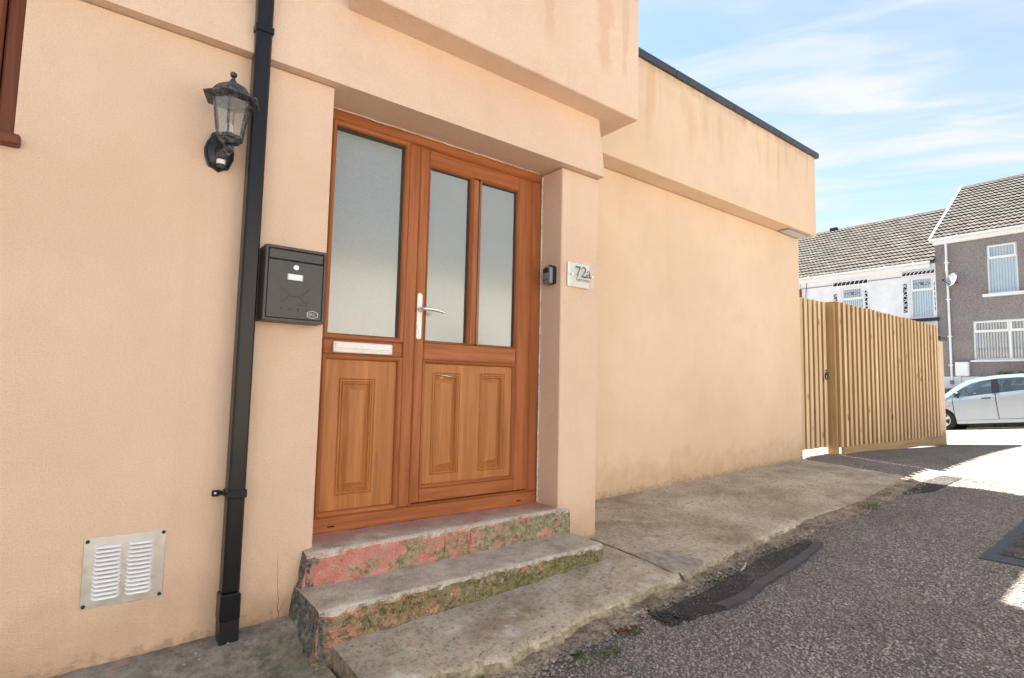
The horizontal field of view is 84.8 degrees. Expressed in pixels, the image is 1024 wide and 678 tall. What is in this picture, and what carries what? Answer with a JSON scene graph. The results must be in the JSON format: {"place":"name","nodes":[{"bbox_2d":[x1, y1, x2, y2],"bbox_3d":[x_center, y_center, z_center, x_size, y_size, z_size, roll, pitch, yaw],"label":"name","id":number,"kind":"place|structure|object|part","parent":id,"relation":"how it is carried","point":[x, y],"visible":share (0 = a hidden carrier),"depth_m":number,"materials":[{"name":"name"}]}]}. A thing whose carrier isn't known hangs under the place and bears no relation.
{"place":"outdoors","nodes":[
{"label":"outdoors","id":0,"kind":"place"},
{"bbox_2d":[49,615,335,677],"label":"pavement","id":1,"kind":"structure","parent":0,"point":[280,654],"depth_m":2.00,"materials":[{"name":"concrete"}]},
{"bbox_2d":[331,544,681,677],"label":"pavement","id":2,"kind":"structure","parent":0,"point":[497,628],"depth_m":2.24,"materials":[{"name":"concrete"}]},
{"bbox_2d":[289,502,603,669],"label":"doorsteps","id":3,"kind":"object","parent":2,"relation":"on","point":[353,584],"visible":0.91,"depth_m":2.50,"materials":[{"name":"concrete"}]},
{"bbox_2d":[314,427,1023,677],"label":"road","id":4,"kind":"structure","parent":0,"point":[989,454],"depth_m":2.67,"materials":[{"name":"grey asphalt"}]},
{"bbox_2d":[0,0,818,677],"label":"rendered building","id":5,"kind":"structure","parent":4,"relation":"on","point":[446,182],"depth_m":2.73,"materials":[{"name":"beige paint"}]},
{"bbox_2d":[0,0,26,148],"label":"window","id":6,"kind":"structure","parent":5,"relation":"in","point":[12,22],"depth_m":1.90,"materials":[{"name":"brown wood"}]},
{"bbox_2d":[79,529,165,609],"bbox_3d":[-1.356,0.803,1.962,0.238,0.234,0.012,5,-6,-38],"label":"wall vent","id":7,"kind":"object","parent":5,"relation":"attached to","point":[121,568],"depth_m":1.96,"materials":[{"name":"metal"}]},
{"bbox_2d":[203,72,258,171],"bbox_3d":[-1.077,-0.839,2.138,0.203,0.351,0.248,5,-6,-38],"label":"wall lantern","id":8,"kind":"object","parent":5,"relation":"attached to","point":[233,95],"depth_m":2.11,"materials":[{"name":"black metal"}]},
{"bbox_2d":[211,0,274,645],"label":"downpipe","id":9,"kind":"object","parent":5,"relation":"attached to","point":[228,599],"visible":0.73,"depth_m":2.18,"materials":[{"name":"black plastic"}]},
{"bbox_2d":[256,243,326,325],"bbox_3d":[-0.908,-0.218,2.318,0.242,0.304,0.102,5,-6,-38],"label":"post box","id":10,"kind":"object","parent":5,"relation":"attached to","point":[291,284],"visible":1,"depth_m":2.27,"materials":[{"name":"metal"}]},
{"bbox_2d":[265,258,322,320],"bbox_3d":[-0.883,-0.198,2.284,0.217,0.232,0.019,5,-6,-38],"label":"door","id":11,"kind":"structure","parent":10,"relation":"in","point":[294,289],"depth_m":2.28,"materials":[{"name":"metal"}]},
{"bbox_2d":[410,148,530,503],"bbox_3d":[-0.200,-0.064,3.172,0.780,2.040,0.144,5,-6,-38],"label":"door leaf","id":12,"kind":"structure","parent":5,"relation":"in","point":[469,436],"depth_m":3.16,"materials":[{"name":"brown wood"}]},
{"bbox_2d":[543,265,556,284],"bbox_3d":[0.223,-0.388,3.379,0.055,0.118,0.073,5,-6,-38],"label":"key safe","id":13,"kind":"object","parent":5,"relation":"attached to","point":[549,274],"visible":1,"depth_m":3.36,"materials":[{"name":"black plastic"}]},
{"bbox_2d":[567,261,593,288],"bbox_3d":[0.420,-0.386,3.413,0.207,0.148,0.029,5,-6,-38],"label":"house sign","id":14,"kind":"object","parent":5,"relation":"attached to","point":[578,275],"visible":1,"depth_m":3.41,"materials":[{"name":"beige plastic"}]},
{"bbox_2d":[117,465,935,677],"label":"gutter stones","id":15,"kind":"object","parent":4,"relation":"on","point":[545,666],"visible":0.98,"depth_m":2.54,"materials":[{"name":"grey gravel"}]},
{"bbox_2d":[569,641,620,667],"bbox_3d":[0.324,1.188,2.116,0.268,0.037,0.157,5,-6,-38],"label":"weed","id":16,"kind":"object","parent":4,"relation":"on","point":[606,654],"visible":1,"depth_m":2.11,"materials":[{"name":"green plant"}]},
{"bbox_2d":[616,624,637,632],"bbox_3d":[0.477,1.209,2.344,0.120,0.006,0.025,5,-6,-38],"label":"wood sliver","id":17,"kind":"object","parent":4,"relation":"on","point":[625,629],"visible":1,"depth_m":2.33,"materials":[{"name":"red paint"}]},
{"bbox_2d":[615,620,644,638],"bbox_3d":[0.485,1.200,2.308,0.192,0.030,0.106,5,-6,-38],"label":"weed","id":18,"kind":"object","parent":4,"relation":"on","point":[631,630],"visible":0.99,"depth_m":2.30,"materials":[{"name":"green plant"}]},
{"bbox_2d":[632,550,702,577],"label":"paving slab","id":19,"kind":"structure","parent":4,"relation":"on","point":[671,562],"depth_m":3.00,"materials":[{"name":"concrete"}]},
{"bbox_2d":[647,606,690,625],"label":"tar crumbs","id":20,"kind":"object","parent":4,"relation":"on","point":[666,617],"visible":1,"depth_m":2.43,"materials":[{"name":"black asphalt"}]},
{"bbox_2d":[476,478,920,677],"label":"gutter strip","id":21,"kind":"object","parent":4,"relation":"on","point":[595,627],"visible":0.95,"depth_m":2.70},
{"bbox_2d":[856,500,881,509],"bbox_3d":[2.739,1.259,4.289,0.301,0.088,0.217,5,-6,-38],"label":"weed","id":22,"kind":"object","parent":21,"relation":"on","point":[869,505],"visible":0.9,"depth_m":4.28,"materials":[{"name":"green plant"}]},
{"bbox_2d":[696,569,738,584],"bbox_3d":[1.080,1.242,2.933,0.321,0.029,0.168,5,-6,-38],"label":"weed","id":23,"kind":"object","parent":4,"relation":"on","point":[715,578],"visible":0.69,"depth_m":2.91,"materials":[{"name":"green plant"}]},
{"bbox_2d":[658,539,812,620],"bbox_3d":[1.302,1.248,2.957,1.620,0.096,0.200,6,-6,-42],"label":"tarmac patch","id":24,"kind":"object","parent":4,"relation":"on","point":[695,607],"visible":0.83,"depth_m":2.77,"materials":[{"name":"black asphalt"}]},
{"bbox_2d":[711,540,822,609],"bbox_3d":[1.430,1.250,2.999,1.356,0.096,0.086,6,-6,-43],"label":"bitumen strip","id":25,"kind":"object","parent":24,"relation":"on","point":[756,587],"visible":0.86,"depth_m":2.87,"materials":[{"name":"grey asphalt"}]},
{"bbox_2d":[756,543,794,556],"bbox_3d":[1.565,1.256,3.326,0.399,0.041,0.213,5,-6,-38],"label":"weed","id":26,"kind":"object","parent":4,"relation":"on","point":[774,550],"visible":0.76,"depth_m":3.34,"materials":[{"name":"green plant"}]},
{"bbox_2d":[557,475,1023,677],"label":"road chippings","id":27,"kind":"object","parent":4,"relation":"on","point":[814,647],"visible":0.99,"depth_m":2.46,"materials":[{"name":"grey gravel"}]},
{"bbox_2d":[799,297,828,449],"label":"timber gate","id":28,"kind":"structure","parent":4,"relation":"on","point":[814,374],"depth_m":6.64,"materials":[{"name":"brown wood"}]},
{"bbox_2d":[825,301,943,453],"bbox_3d":[5.341,0.624,7.860,3.540,1.958,0.162,5,-6,-35],"label":"timber fence","id":29,"kind":"object","parent":4,"relation":"on","point":[883,386],"visible":0.94,"depth_m":7.49,"materials":[{"name":"brown wood"}]},
{"bbox_2d":[907,336,946,444],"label":"boundary wall","id":30,"kind":"structure","parent":4,"relation":"on","point":[941,372],"depth_m":8.95,"materials":[{"name":"beige paint"}]},
{"bbox_2d":[902,475,961,494],"bbox_3d":[3.789,1.329,5.067,1.245,0.079,0.198,5,-6,-38],"label":"tarmac patch","id":31,"kind":"object","parent":4,"relation":"on","point":[940,482],"visible":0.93,"depth_m":5.07,"materials":[{"name":"grey asphalt"}]},
{"bbox_2d":[945,385,1023,427],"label":"retaining wall","id":32,"kind":"structure","parent":4,"relation":"on","point":[982,390],"depth_m":17.09,"materials":[{"name":"stone"}]},
{"bbox_2d":[945,373,1023,429],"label":"parked car","id":33,"kind":"object","parent":4,"relation":"on","point":[995,406],"visible":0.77,"depth_m":15.68,"materials":[{"name":"silver metal"}]},
{"bbox_3d":[13.010,1.914,15.761,0.069,0.707,0.960,5,-12,-38],"label":"door","id":34,"kind":"part","parent":33,"relation":"part of","materials":[{"name":"silver metal"}]},
{"bbox_3d":[13.599,1.735,15.021,0.070,0.777,0.928,5,-12,-38],"label":"door","id":35,"kind":"part","parent":33,"relation":"part of","materials":[{"name":"silver metal"}]},
{"bbox_2d":[979,520,1023,566],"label":"tarmac patch","id":36,"kind":"object","parent":4,"relation":"on","point":[994,552],"visible":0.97,"depth_m":3.23,"materials":[{"name":"grey asphalt"}]},
{"bbox_2d":[1000,532,1023,558],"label":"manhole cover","id":37,"kind":"object","parent":36,"relation":"on","point":[1014,548],"visible":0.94,"depth_m":3.23,"materials":[{"name":"grey metal"}]},
{"bbox_2d":[590,459,908,580],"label":"pavement","id":38,"kind":"structure","parent":0,"point":[724,532],"depth_m":4.14,"materials":[{"name":"concrete"}]},
{"bbox_2d":[639,0,1023,232],"label":"sky","id":39,"kind":"structure","parent":0,"point":[903,105],"materials":[{"name":"blue"}]},
{"bbox_2d":[945,384,1023,388],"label":"raised pavement","id":40,"kind":"structure","parent":0,"point":[986,386],"depth_m":17.31,"materials":[{"name":"concrete"}]},
{"bbox_2d":[799,284,801,297],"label":"neighbour house","id":41,"kind":"structure","parent":40,"relation":"on","point":[800,292],"depth_m":23.72,"materials":[{"name":"white paint"}]},
{"bbox_2d":[798,208,946,332],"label":"white house","id":42,"kind":"structure","parent":40,"relation":"on","point":[887,266],"depth_m":22.28,"materials":[{"name":"paint"}]},
{"bbox_2d":[841,286,863,307],"bbox_3d":[13.514,-1.318,22.170,0.205,1.450,0.830,5,-6,-38],"label":"window","id":43,"kind":"structure","parent":42,"relation":"in","point":[854,296],"depth_m":22.18,"materials":[{"name":"white plastic"}]},
{"bbox_2d":[910,276,934,318],"bbox_3d":[14.933,-1.500,20.358,0.205,1.515,0.725,5,-6,-38],"label":"window","id":44,"kind":"structure","parent":42,"relation":"in","point":[921,288],"depth_m":20.38,"materials":[{"name":"white plastic"}]},
{"bbox_2d":[928,173,1023,387],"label":"grey house","id":45,"kind":"structure","parent":40,"relation":"on","point":[976,237],"depth_m":19.12,"materials":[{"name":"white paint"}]},
{"bbox_2d":[942,273,957,285],"bbox_3d":[15.194,-2.046,19.391,0.596,0.476,0.395,5,-6,-38],"label":"satellite dish","id":46,"kind":"object","parent":45,"relation":"attached to","point":[951,279],"visible":1,"depth_m":19.38,"materials":[{"name":"white metal"}]},
{"bbox_2d":[955,362,969,383],"bbox_3d":[15.379,1.196,19.122,0.208,0.820,0.370,5,-6,-38],"label":"meter box","id":47,"kind":"object","parent":45,"relation":"attached to","point":[962,368],"visible":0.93,"depth_m":19.07,"materials":[{"name":"white plastic"}]},
{"bbox_2d":[956,363,967,374],"bbox_3d":[15.304,1.019,19.076,0.009,0.420,0.310,5,-6,-38],"label":"door","id":48,"kind":"structure","parent":47,"relation":"in","point":[961,368],"depth_m":19.07,"materials":[{"name":"white plastic"}]},
{"bbox_2d":[973,318,1023,359],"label":"window","id":49,"kind":"structure","parent":45,"relation":"in","point":[1003,339],"depth_m":18.63,"materials":[{"name":"white plastic"}]},
{"bbox_2d":[986,241,1018,292],"bbox_3d":[16.339,-2.350,18.653,0.205,1.660,0.794,5,-6,-38],"label":"window","id":50,"kind":"structure","parent":45,"relation":"in","point":[1002,260],"depth_m":18.67,"materials":[{"name":"white plastic"}]},
{"bbox_2d":[996,371,1019,384],"bbox_3d":[15.750,1.254,17.902,0.360,0.496,0.734,5,-6,-38],"label":"shrub","id":51,"kind":"object","parent":40,"relation":"on","point":[1004,373],"visible":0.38,"depth_m":17.87,"materials":[{"name":"green plant"}]},
{"bbox_2d":[1014,371,1023,383],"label":"shrub","id":52,"kind":"object","parent":40,"relation":"on","point":[1019,380],"visible":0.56,"depth_m":17.60,"materials":[{"name":"green plant"}]}
]}

